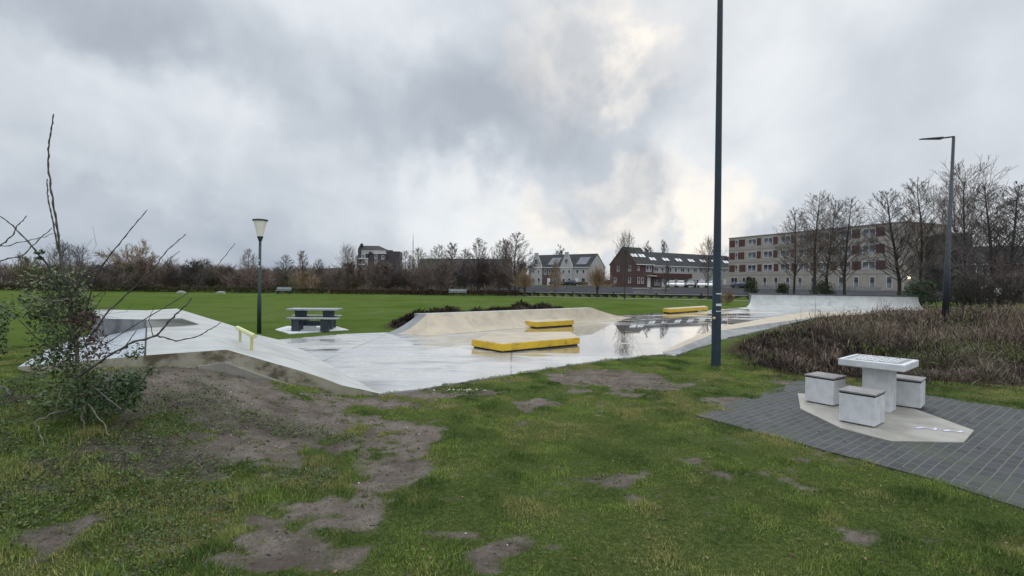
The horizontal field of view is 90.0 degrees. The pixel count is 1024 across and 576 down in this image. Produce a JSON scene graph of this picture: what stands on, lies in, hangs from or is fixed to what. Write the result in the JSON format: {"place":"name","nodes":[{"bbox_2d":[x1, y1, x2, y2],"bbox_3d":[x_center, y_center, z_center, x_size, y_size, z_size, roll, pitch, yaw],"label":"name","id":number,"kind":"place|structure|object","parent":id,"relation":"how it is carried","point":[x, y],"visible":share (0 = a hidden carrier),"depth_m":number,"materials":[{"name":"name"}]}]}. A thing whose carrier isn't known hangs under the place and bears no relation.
{"place":"outdoors","nodes":[
{"label":"outdoors","id":0,"kind":"place"},
{"bbox_2d":[0,284,1023,575],"bbox_3d":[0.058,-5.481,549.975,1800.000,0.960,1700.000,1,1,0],"label":"ground","id":1,"kind":"structure","parent":0,"point":[364,312],"depth_m":4.69,"materials":[{"name":"green plant"}]},
{"bbox_2d":[0,298,17,395],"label":"edge bush","id":2,"kind":"object","parent":1,"relation":"on","point":[5,317],"visible":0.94,"depth_m":5.65,"materials":[{"name":"green plant"}]},
{"bbox_2d":[0,258,38,288],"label":"bare shrub","id":3,"kind":"object","parent":1,"relation":"on","point":[5,274],"visible":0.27,"depth_m":71.33,"materials":[{"name":"brown plant"}]},
{"bbox_2d":[6,252,72,289],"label":"bare shrub","id":4,"kind":"object","parent":1,"relation":"on","point":[23,268],"visible":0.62,"depth_m":67.61,"materials":[{"name":"brown plant"}]},
{"bbox_2d":[40,239,76,265],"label":"bare tree","id":5,"kind":"object","parent":1,"relation":"on","point":[64,249],"visible":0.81,"depth_m":77.96,"materials":[{"name":"brown plant"}]},
{"bbox_2d":[64,243,99,266],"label":"bare tree","id":6,"kind":"object","parent":1,"relation":"on","point":[77,255],"visible":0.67,"depth_m":79.85,"materials":[{"name":"brown plant"}]},
{"bbox_2d":[55,261,121,290],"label":"bare shrub","id":7,"kind":"object","parent":1,"relation":"on","point":[111,271],"visible":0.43,"depth_m":68.71,"materials":[{"name":"brown plant"}]},
{"bbox_2d":[71,263,135,290],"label":"bare shrub","id":8,"kind":"object","parent":1,"relation":"on","point":[105,280],"visible":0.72,"depth_m":67.44,"materials":[{"name":"brown plant"}]},
{"bbox_2d":[0,114,234,446],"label":"garden bush","id":9,"kind":"object","parent":1,"relation":"on","point":[67,297],"visible":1,"depth_m":5.04,"materials":[{"name":"green plant"}]},
{"bbox_2d":[113,263,151,290],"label":"bare shrub","id":10,"kind":"object","parent":1,"relation":"on","point":[127,271],"visible":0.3,"depth_m":71.35,"materials":[{"name":"brown plant"}]},
{"bbox_2d":[92,237,178,275],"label":"bare tree","id":11,"kind":"object","parent":1,"relation":"on","point":[116,258],"visible":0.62,"depth_m":72.93,"materials":[{"name":"brown plant"}]},
{"bbox_2d":[126,254,185,291],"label":"bare shrub","id":12,"kind":"object","parent":1,"relation":"on","point":[142,270],"visible":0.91,"depth_m":67.32,"materials":[{"name":"brown plant"}]},
{"bbox_2d":[0,284,328,293],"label":"beech hedge","id":13,"kind":"object","parent":1,"relation":"on","point":[198,288],"visible":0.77,"depth_m":66.51,"materials":[{"name":"plant"}]},
{"bbox_2d":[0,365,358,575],"bbox_3d":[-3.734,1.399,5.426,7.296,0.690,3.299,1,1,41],"label":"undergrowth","id":14,"kind":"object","parent":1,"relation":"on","point":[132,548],"visible":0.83,"depth_m":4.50,"materials":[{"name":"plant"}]},
{"bbox_2d":[161,255,213,290],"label":"bare shrub","id":15,"kind":"object","parent":1,"relation":"on","point":[194,269],"visible":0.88,"depth_m":70.31,"materials":[{"name":"brown plant"}]},
{"bbox_2d":[162,259,229,290],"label":"bare shrub","id":16,"kind":"object","parent":1,"relation":"on","point":[203,276],"visible":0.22,"depth_m":74.24,"materials":[{"name":"brown plant"}]},
{"bbox_2d":[18,308,378,395],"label":"pyramid ramp","id":17,"kind":"structure","parent":1,"relation":"on","point":[220,347],"depth_m":8.89,"materials":[{"name":"concrete"}]},
{"bbox_2d":[235,326,256,349],"bbox_3d":[-5.062,0.974,9.719,0.080,0.384,2.070,0,1,-36],"label":"slide rail","id":18,"kind":"object","parent":17,"relation":"on","point":[241,330],"visible":0.91,"depth_m":9.38,"materials":[{"name":"yellow metal"}]},
{"bbox_2d":[201,261,231,290],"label":"bare shrub","id":19,"kind":"object","parent":1,"relation":"on","point":[212,282],"visible":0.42,"depth_m":75.37,"materials":[{"name":"brown plant"}]},
{"bbox_2d":[204,263,246,290],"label":"bare shrub","id":20,"kind":"object","parent":1,"relation":"on","point":[221,269],"visible":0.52,"depth_m":74.38,"materials":[{"name":"brown plant"}]},
{"bbox_2d":[216,264,268,289],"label":"bare shrub","id":21,"kind":"object","parent":1,"relation":"on","point":[255,275],"visible":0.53,"depth_m":68.75,"materials":[{"name":"brown plant"}]},
{"bbox_2d":[237,248,257,285],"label":"bare tree","id":22,"kind":"object","parent":1,"relation":"on","point":[245,261],"visible":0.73,"depth_m":71.83,"materials":[{"name":"brown plant"}]},
{"bbox_2d":[228,271,280,292],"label":"bare shrub","id":23,"kind":"object","parent":1,"relation":"on","point":[254,283],"visible":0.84,"depth_m":67.99,"materials":[{"name":"brown plant"}]},
{"bbox_2d":[252,219,267,333],"bbox_3d":[-8.539,-0.345,17.351,0.490,3.976,0.490,1,1,0],"label":"park lamp","id":24,"kind":"object","parent":1,"relation":"on","point":[260,225],"visible":0.97,"depth_m":17.31,"materials":[{"name":"green paint"}]},
{"bbox_2d":[0,260,522,289],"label":"woods","id":25,"kind":"object","parent":1,"relation":"on","point":[329,270],"visible":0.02,"depth_m":88.23,"materials":[{"name":"brown plant"}]},
{"bbox_2d":[272,254,300,292],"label":"bare tree","id":26,"kind":"object","parent":1,"relation":"on","point":[290,267],"visible":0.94,"depth_m":69.88,"materials":[{"name":"brown plant"}]},
{"bbox_2d":[273,270,306,287],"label":"bare shrub","id":27,"kind":"object","parent":1,"relation":"on","point":[284,283],"visible":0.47,"depth_m":73.50,"materials":[{"name":"brown plant"}]},
{"bbox_2d":[293,250,309,285],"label":"bare tree","id":28,"kind":"object","parent":1,"relation":"on","point":[301,255],"visible":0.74,"depth_m":71.80,"materials":[{"name":"brown plant"}]},
{"bbox_2d":[285,269,323,292],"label":"bare shrub","id":29,"kind":"object","parent":1,"relation":"on","point":[307,282],"visible":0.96,"depth_m":67.53,"materials":[{"name":"brown plant"}]},
{"bbox_2d":[275,326,347,333],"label":"picnic slab","id":30,"kind":"structure","parent":1,"relation":"on","point":[286,329],"depth_m":18.26,"materials":[{"name":"concrete"}]},
{"bbox_2d":[285,308,342,330],"bbox_3d":[-7.209,1.129,18.751,2.130,0.760,1.700,1,1,-2],"label":"picnic table","id":31,"kind":"object","parent":30,"relation":"on","point":[300,320],"visible":1,"depth_m":18.41,"materials":[{"name":"grey concrete"}]},
{"bbox_2d":[310,259,327,289],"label":"bare tree","id":32,"kind":"object","parent":1,"relation":"on","point":[320,267],"visible":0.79,"depth_m":73.61,"materials":[{"name":"brown plant"}]},
{"bbox_2d":[318,267,355,293],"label":"bare shrub","id":33,"kind":"object","parent":1,"relation":"on","point":[339,273],"visible":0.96,"depth_m":67.84,"materials":[{"name":"brown plant"}]},
{"bbox_2d":[335,243,358,288],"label":"bare tree","id":34,"kind":"object","parent":1,"relation":"on","point":[348,251],"visible":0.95,"depth_m":69.89,"materials":[{"name":"brown plant"}]},
{"bbox_2d":[334,268,366,292],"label":"bare shrub","id":35,"kind":"object","parent":1,"relation":"on","point":[356,285],"visible":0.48,"depth_m":71.03,"materials":[{"name":"brown plant"}]},
{"bbox_2d":[330,258,383,288],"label":"bare shrub","id":36,"kind":"object","parent":1,"relation":"on","point":[360,267],"visible":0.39,"depth_m":72.16,"materials":[{"name":"brown plant"}]},
{"bbox_2d":[356,243,401,271],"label":"apartment tower","id":37,"kind":"structure","parent":1,"relation":"on","point":[374,254],"depth_m":200.83,"materials":[{"name":"brick"}]},
{"bbox_2d":[361,259,406,293],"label":"bare shrub","id":38,"kind":"object","parent":1,"relation":"on","point":[376,278],"visible":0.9,"depth_m":69.42,"materials":[{"name":"brown plant"}]},
{"bbox_2d":[366,260,414,291],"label":"bare shrub","id":39,"kind":"object","parent":1,"relation":"on","point":[387,268],"visible":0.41,"depth_m":70.89,"materials":[{"name":"brown plant"}]},
{"bbox_2d":[372,261,436,289],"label":"bare shrub","id":40,"kind":"object","parent":1,"relation":"on","point":[398,274],"visible":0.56,"depth_m":70.46,"materials":[{"name":"brown plant"}]},
{"bbox_2d":[401,264,430,292],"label":"bare shrub","id":41,"kind":"object","parent":1,"relation":"on","point":[411,286],"visible":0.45,"depth_m":69.10,"materials":[{"name":"brown plant"}]},
{"bbox_2d":[408,247,432,289],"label":"bare tree","id":42,"kind":"object","parent":1,"relation":"on","point":[417,260],"visible":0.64,"depth_m":79.89,"materials":[{"name":"brown plant"}]},
{"bbox_2d":[328,288,519,295],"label":"beech hedge","id":43,"kind":"object","parent":1,"relation":"on","point":[403,291],"visible":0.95,"depth_m":65.42,"materials":[{"name":"brown plant"}]},
{"bbox_2d":[421,245,450,286],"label":"bare tree","id":44,"kind":"object","parent":1,"relation":"on","point":[440,254],"visible":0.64,"depth_m":81.09,"materials":[{"name":"brown plant"}]},
{"bbox_2d":[411,257,462,294],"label":"bare shrub","id":45,"kind":"object","parent":1,"relation":"on","point":[441,273],"visible":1,"depth_m":66.16,"materials":[{"name":"brown plant"}]},
{"bbox_2d":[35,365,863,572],"bbox_3d":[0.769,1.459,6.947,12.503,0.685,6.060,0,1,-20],"label":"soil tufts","id":46,"kind":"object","parent":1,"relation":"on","point":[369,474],"visible":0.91,"depth_m":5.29,"materials":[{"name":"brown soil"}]},
{"bbox_2d":[441,242,461,288],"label":"bare tree","id":47,"kind":"object","parent":1,"relation":"on","point":[452,248],"visible":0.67,"depth_m":75.85,"materials":[{"name":"brown plant"}]},
{"bbox_2d":[447,262,476,288],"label":"bare shrub","id":48,"kind":"object","parent":1,"relation":"on","point":[463,278],"visible":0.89,"depth_m":70.37,"materials":[{"name":"brown plant"}]},
{"bbox_2d":[419,258,510,269],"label":"grey row houses","id":49,"kind":"structure","parent":1,"relation":"on","point":[450,261],"depth_m":137.49,"materials":[{"name":"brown brick"}]},
{"bbox_2d":[389,299,562,327],"bbox_3d":[-0.664,1.128,24.857,4.456,1.089,13.095,1,1,39],"label":"shrub strip","id":50,"kind":"object","parent":1,"relation":"on","point":[407,318],"visible":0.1,"depth_m":23.52,"materials":[{"name":"plant"}]},
{"bbox_2d":[462,238,491,289],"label":"bare tree","id":51,"kind":"object","parent":1,"relation":"on","point":[478,241],"visible":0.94,"depth_m":71.68,"materials":[{"name":"brown plant"}]},
{"bbox_2d":[458,253,499,289],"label":"bare shrub","id":52,"kind":"object","parent":1,"relation":"on","point":[475,279],"visible":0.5,"depth_m":72.47,"materials":[{"name":"brown plant"}]},
{"bbox_2d":[461,257,508,289],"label":"bare shrub","id":53,"kind":"object","parent":1,"relation":"on","point":[488,287],"visible":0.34,"depth_m":73.14,"materials":[{"name":"brown plant"}]},
{"bbox_2d":[18,367,976,573],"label":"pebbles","id":54,"kind":"object","parent":1,"relation":"on","point":[268,554],"visible":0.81,"depth_m":5.55,"materials":[{"name":"grey stone"}]},
{"bbox_2d":[484,237,514,282],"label":"bare tree","id":55,"kind":"object","parent":1,"relation":"on","point":[501,248],"visible":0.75,"depth_m":69.50,"materials":[{"name":"brown plant"}]},
{"bbox_2d":[482,257,518,289],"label":"bare shrub","id":56,"kind":"object","parent":1,"relation":"on","point":[500,278],"visible":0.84,"depth_m":69.10,"materials":[{"name":"brown plant"}]},
{"bbox_2d":[2,367,1009,575],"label":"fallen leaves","id":57,"kind":"object","parent":1,"relation":"on","point":[707,557],"visible":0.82,"depth_m":4.09,"materials":[{"name":"brown plant"}]},
{"bbox_2d":[493,232,534,293],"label":"bare tree","id":58,"kind":"object","parent":1,"relation":"on","point":[514,253],"visible":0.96,"depth_m":65.81,"materials":[{"name":"brown plant"}]},
{"bbox_2d":[494,257,540,289],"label":"bare shrub","id":59,"kind":"object","parent":1,"relation":"on","point":[530,266],"visible":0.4,"depth_m":71.93,"materials":[{"name":"brown plant"}]},
{"bbox_2d":[506,268,538,296],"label":"pollard willow","id":60,"kind":"object","parent":1,"relation":"on","point":[524,279],"visible":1,"depth_m":63.82,"materials":[{"name":"brown plant"}]},
{"bbox_2d":[547,259,562,293],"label":"bare tree","id":61,"kind":"object","parent":1,"relation":"on","point":[555,271],"visible":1,"depth_m":62.85,"materials":[{"name":"brown plant"}]},
{"bbox_2d":[528,252,604,285],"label":"gabled houses","id":62,"kind":"structure","parent":1,"relation":"on","point":[575,267],"depth_m":151.20,"materials":[{"name":"brick"}]},
{"bbox_2d":[579,265,616,297],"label":"pollard willow","id":63,"kind":"object","parent":1,"relation":"on","point":[596,278],"visible":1,"depth_m":61.79,"materials":[{"name":"brown plant"}]},
{"bbox_2d":[612,228,645,298],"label":"bare tree","id":64,"kind":"object","parent":1,"relation":"on","point":[626,251],"visible":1,"depth_m":56.92,"materials":[{"name":"brown plant"}]},
{"bbox_2d":[609,247,728,286],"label":"terrace houses","id":65,"kind":"structure","parent":1,"relation":"on","point":[649,270],"depth_m":124.21,"materials":[{"name":"red brick"}]},
{"bbox_2d":[689,234,726,299],"bbox_3d":[22.026,-2.410,58.123,4.072,7.782,3.809,1,1,11],"label":"bare tree","id":66,"kind":"object","parent":1,"relation":"on","point":[708,256],"visible":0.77,"depth_m":58.02,"materials":[{"name":"brown plant"}]},
{"bbox_2d":[711,0,722,367],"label":"tall mast pole","id":67,"kind":"object","parent":1,"relation":"on","point":[716,328],"visible":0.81,"depth_m":11.13,"materials":[{"name":"grey metal"}]},
{"bbox_2d":[446,291,987,302],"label":"canal wall","id":68,"kind":"structure","parent":1,"relation":"on","point":[700,296],"depth_m":62.05,"materials":[{"name":"grey concrete"}]},
{"bbox_2d":[743,279,758,294],"bbox_3d":[28.962,-0.084,61.980,1.800,2.197,1.599,1,1,17],"label":"evergreen bush","id":69,"kind":"object","parent":1,"relation":"on","point":[750,283],"visible":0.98,"depth_m":61.76,"materials":[{"name":"green plant"}]},
{"bbox_2d":[769,207,821,293],"bbox_3d":[32.145,-3.964,58.026,5.702,10.334,6.653,1,1,8],"label":"bare tree","id":70,"kind":"object","parent":1,"relation":"on","point":[784,261],"visible":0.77,"depth_m":57.84,"materials":[{"name":"brown plant"}]},
{"bbox_2d":[773,190,848,293],"bbox_3d":[31.965,-4.267,54.267,7.045,12.014,8.660,1,1,17],"label":"bare tree","id":71,"kind":"object","parent":1,"relation":"on","point":[814,257],"visible":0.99,"depth_m":53.72,"materials":[{"name":"brown plant"}]},
{"bbox_2d":[809,279,837,294],"bbox_3d":[33.951,0.049,56.059,2.689,2.187,2.574,1,1,44],"label":"evergreen bush","id":72,"kind":"object","parent":1,"relation":"on","point":[822,289],"visible":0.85,"depth_m":55.70,"materials":[{"name":"green plant"}]},
{"bbox_2d":[707,222,946,290],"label":"apartment block","id":73,"kind":"structure","parent":1,"relation":"on","point":[749,256],"depth_m":103.88,"materials":[{"name":"beige brick"}]},
{"bbox_2d":[805,197,855,286],"bbox_3d":[35.497,-4.425,57.093,5.605,11.383,6.406,1,1,25],"label":"bare tree","id":74,"kind":"object","parent":1,"relation":"on","point":[821,272],"visible":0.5,"depth_m":56.88,"materials":[{"name":"brown plant"}]},
{"bbox_2d":[801,198,886,294],"bbox_3d":[35.001,-3.932,54.091,7.719,11.390,6.616,1,1,0],"label":"bare tree","id":75,"kind":"object","parent":1,"relation":"on","point":[844,262],"visible":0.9,"depth_m":53.75,"materials":[{"name":"brown plant"}]},
{"bbox_2d":[729,297,1023,389],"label":"shrubs","id":76,"kind":"object","parent":1,"relation":"on","point":[824,337],"visible":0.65,"depth_m":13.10,"materials":[{"name":"brown plant"}]},
{"bbox_2d":[739,306,1023,378],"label":"green weeds","id":77,"kind":"object","parent":1,"relation":"on","point":[1008,345],"visible":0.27,"depth_m":12.19,"materials":[{"name":"green plant"}]},
{"bbox_2d":[853,188,942,295],"bbox_3d":[35.756,-3.754,47.935,7.040,11.189,8.046,1,1,40],"label":"bare tree","id":78,"kind":"object","parent":1,"relation":"on","point":[897,272],"visible":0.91,"depth_m":47.85,"materials":[{"name":"brown plant"}]},
{"bbox_2d":[896,278,941,307],"bbox_3d":[35.179,0.481,44.107,3.144,2.729,2.901,1,1,0],"label":"evergreen bush","id":79,"kind":"object","parent":1,"relation":"on","point":[912,290],"visible":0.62,"depth_m":43.66,"materials":[{"name":"green plant"}]},
{"bbox_2d":[881,176,982,306],"bbox_3d":[36.785,-4.080,45.667,6.373,11.954,7.833,1,1,-4],"label":"bare tree","id":80,"kind":"object","parent":1,"relation":"on","point":[921,248],"visible":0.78,"depth_m":45.80,"materials":[{"name":"brown plant"}]},
{"bbox_2d":[919,136,954,318],"bbox_3d":[18.991,-2.480,22.968,1.576,8.686,0.253,1,1,0],"label":"street light","id":81,"kind":"object","parent":1,"relation":"on","point":[946,283],"visible":0.91,"depth_m":22.90,"materials":[{"name":"grey metal"}]},
{"bbox_2d":[925,233,972,291],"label":"green clad block","id":82,"kind":"structure","parent":1,"relation":"on","point":[940,286],"depth_m":85.96,"materials":[{"name":"black metal"}]},
{"bbox_2d":[877,155,1023,308],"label":"bare tree","id":83,"kind":"object","parent":1,"relation":"on","point":[961,187],"visible":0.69,"depth_m":41.72,"materials":[{"name":"brown plant"}]},
{"bbox_2d":[922,178,1003,306],"bbox_3d":[40.453,-4.019,45.897,6.275,11.834,6.483,0,1,-44],"label":"bare tree","id":84,"kind":"object","parent":1,"relation":"on","point":[955,237],"visible":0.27,"depth_m":45.98,"materials":[{"name":"brown plant"}]},
{"bbox_2d":[940,274,988,308],"bbox_3d":[35.549,0.341,39.999,3.100,2.960,2.951,1,1,0],"label":"bush","id":85,"kind":"object","parent":1,"relation":"on","point":[969,301],"visible":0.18,"depth_m":39.97,"materials":[{"name":"green plant"}]},
{"bbox_2d":[911,252,1023,308],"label":"bare shrub","id":86,"kind":"object","parent":1,"relation":"on","point":[976,287],"visible":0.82,"depth_m":36.96,"materials":[{"name":"brown plant"}]},
{"bbox_2d":[926,182,1023,307],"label":"bare tree","id":87,"kind":"object","parent":1,"relation":"on","point":[989,238],"visible":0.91,"depth_m":37.86,"materials":[{"name":"brown plant"}]},
{"bbox_2d":[958,181,1023,307],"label":"bare tree","id":88,"kind":"object","parent":1,"relation":"on","point":[1016,192],"visible":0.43,"depth_m":40.40,"materials":[{"name":"brown plant"}]},
{"bbox_2d":[958,246,1023,281],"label":"brick row house","id":89,"kind":"structure","parent":1,"relation":"on","point":[989,262],"depth_m":79.52,"materials":[{"name":"brick"}]},
{"bbox_2d":[972,252,1023,307],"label":"bare shrub","id":90,"kind":"object","parent":1,"relation":"on","point":[997,268],"visible":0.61,"depth_m":36.06,"materials":[{"name":"brown plant"}]},
{"bbox_2d":[972,187,1023,280],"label":"bare tree","id":91,"kind":"object","parent":1,"relation":"on","point":[1010,225],"visible":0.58,"depth_m":38.42,"materials":[{"name":"brown plant"}]},
{"bbox_2d":[0,0,1023,279],"label":"sky","id":92,"kind":"structure","parent":0,"point":[575,125],"materials":[{"name":"grey"}]},
{"bbox_2d":[279,306,924,394],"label":"skate plaza floor","id":93,"kind":"structure","parent":0,"point":[384,362],"depth_m":13.65,"materials":[{"name":"concrete"}]},
{"bbox_2d":[388,307,629,335],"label":"curved bank","id":94,"kind":"structure","parent":93,"relation":"on","point":[433,324],"depth_m":19.54,"materials":[{"name":"beige concrete"}]},
{"bbox_2d":[472,332,579,352],"bbox_3d":[0.449,1.529,15.167,3.854,0.251,2.494,0,1,-38],"label":"skate box","id":95,"kind":"object","parent":93,"relation":"on","point":[503,342],"visible":0.98,"depth_m":14.10,"materials":[{"name":"yellow concrete"}]},
{"bbox_2d":[525,318,573,327],"bbox_3d":[1.266,1.448,21.905,2.835,0.261,2.459,0,1,-40],"label":"skate box","id":96,"kind":"object","parent":93,"relation":"on","point":[545,323],"visible":0.6,"depth_m":20.71,"materials":[{"name":"yellow concrete"}]},
{"bbox_2d":[663,306,707,313],"bbox_3d":[11.519,1.397,33.257,0.899,0.291,6.640,1,1,44],"label":"skate box","id":97,"kind":"object","parent":93,"relation":"on","point":[685,309],"visible":0.99,"depth_m":32.21,"materials":[{"name":"yellow concrete"}]},
{"bbox_2d":[663,312,872,353],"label":"bank","id":98,"kind":"structure","parent":93,"relation":"on","point":[726,332],"depth_m":20.25,"materials":[{"name":"beige concrete"}]},
{"bbox_2d":[747,293,921,309],"bbox_3d":[24.927,1.085,40.438,12.268,1.135,2.700,1,1,15],"label":"quarter pipe","id":99,"kind":"object","parent":93,"relation":"on","point":[805,301],"visible":0.81,"depth_m":40.17,"materials":[{"name":"concrete"}]},
{"bbox_2d":[475,286,1023,299],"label":"street","id":100,"kind":"structure","parent":0,"point":[680,291],"depth_m":78.58,"materials":[{"name":"grey asphalt"}]},
{"bbox_2d":[695,379,1023,510],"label":"paving","id":101,"kind":"structure","parent":0,"point":[989,468],"depth_m":6.03,"materials":[{"name":"brick"}]},
{"bbox_2d":[798,393,973,443],"bbox_3d":[5.079,1.803,7.278,1.779,0.058,2.586,1,1,0],"label":"concrete pad","id":102,"kind":"object","parent":101,"relation":"on","point":[905,424],"visible":0.52,"depth_m":6.61,"materials":[{"name":"beige concrete"}]},
{"bbox_2d":[804,371,846,405],"bbox_3d":[4.843,1.555,7.919,0.427,0.428,0.430,0,1,-34],"label":"concrete stool","id":103,"kind":"object","parent":102,"relation":"on","point":[822,387],"visible":0.97,"depth_m":7.78,"materials":[{"name":"white concrete"}]},
{"bbox_2d":[838,385,885,426],"bbox_3d":[4.643,1.567,6.799,0.427,0.428,0.430,0,1,-39],"label":"concrete stool","id":104,"kind":"object","parent":102,"relation":"on","point":[862,406],"visible":1,"depth_m":6.67,"materials":[{"name":"white concrete"}]},
{"bbox_2d":[838,354,918,412],"bbox_3d":[5.386,1.411,7.538,0.800,0.738,0.800,0,1,-40],"label":"chess table","id":105,"kind":"object","parent":102,"relation":"on","point":[879,372],"visible":0.87,"depth_m":7.37,"materials":[{"name":"concrete"}]},
{"bbox_2d":[896,374,925,408],"bbox_3d":[6.003,1.569,7.798,0.427,0.428,0.430,0,1,-44],"label":"concrete stool","id":106,"kind":"object","parent":102,"relation":"on","point":[910,391],"visible":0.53,"depth_m":7.62,"materials":[{"name":"white concrete"}]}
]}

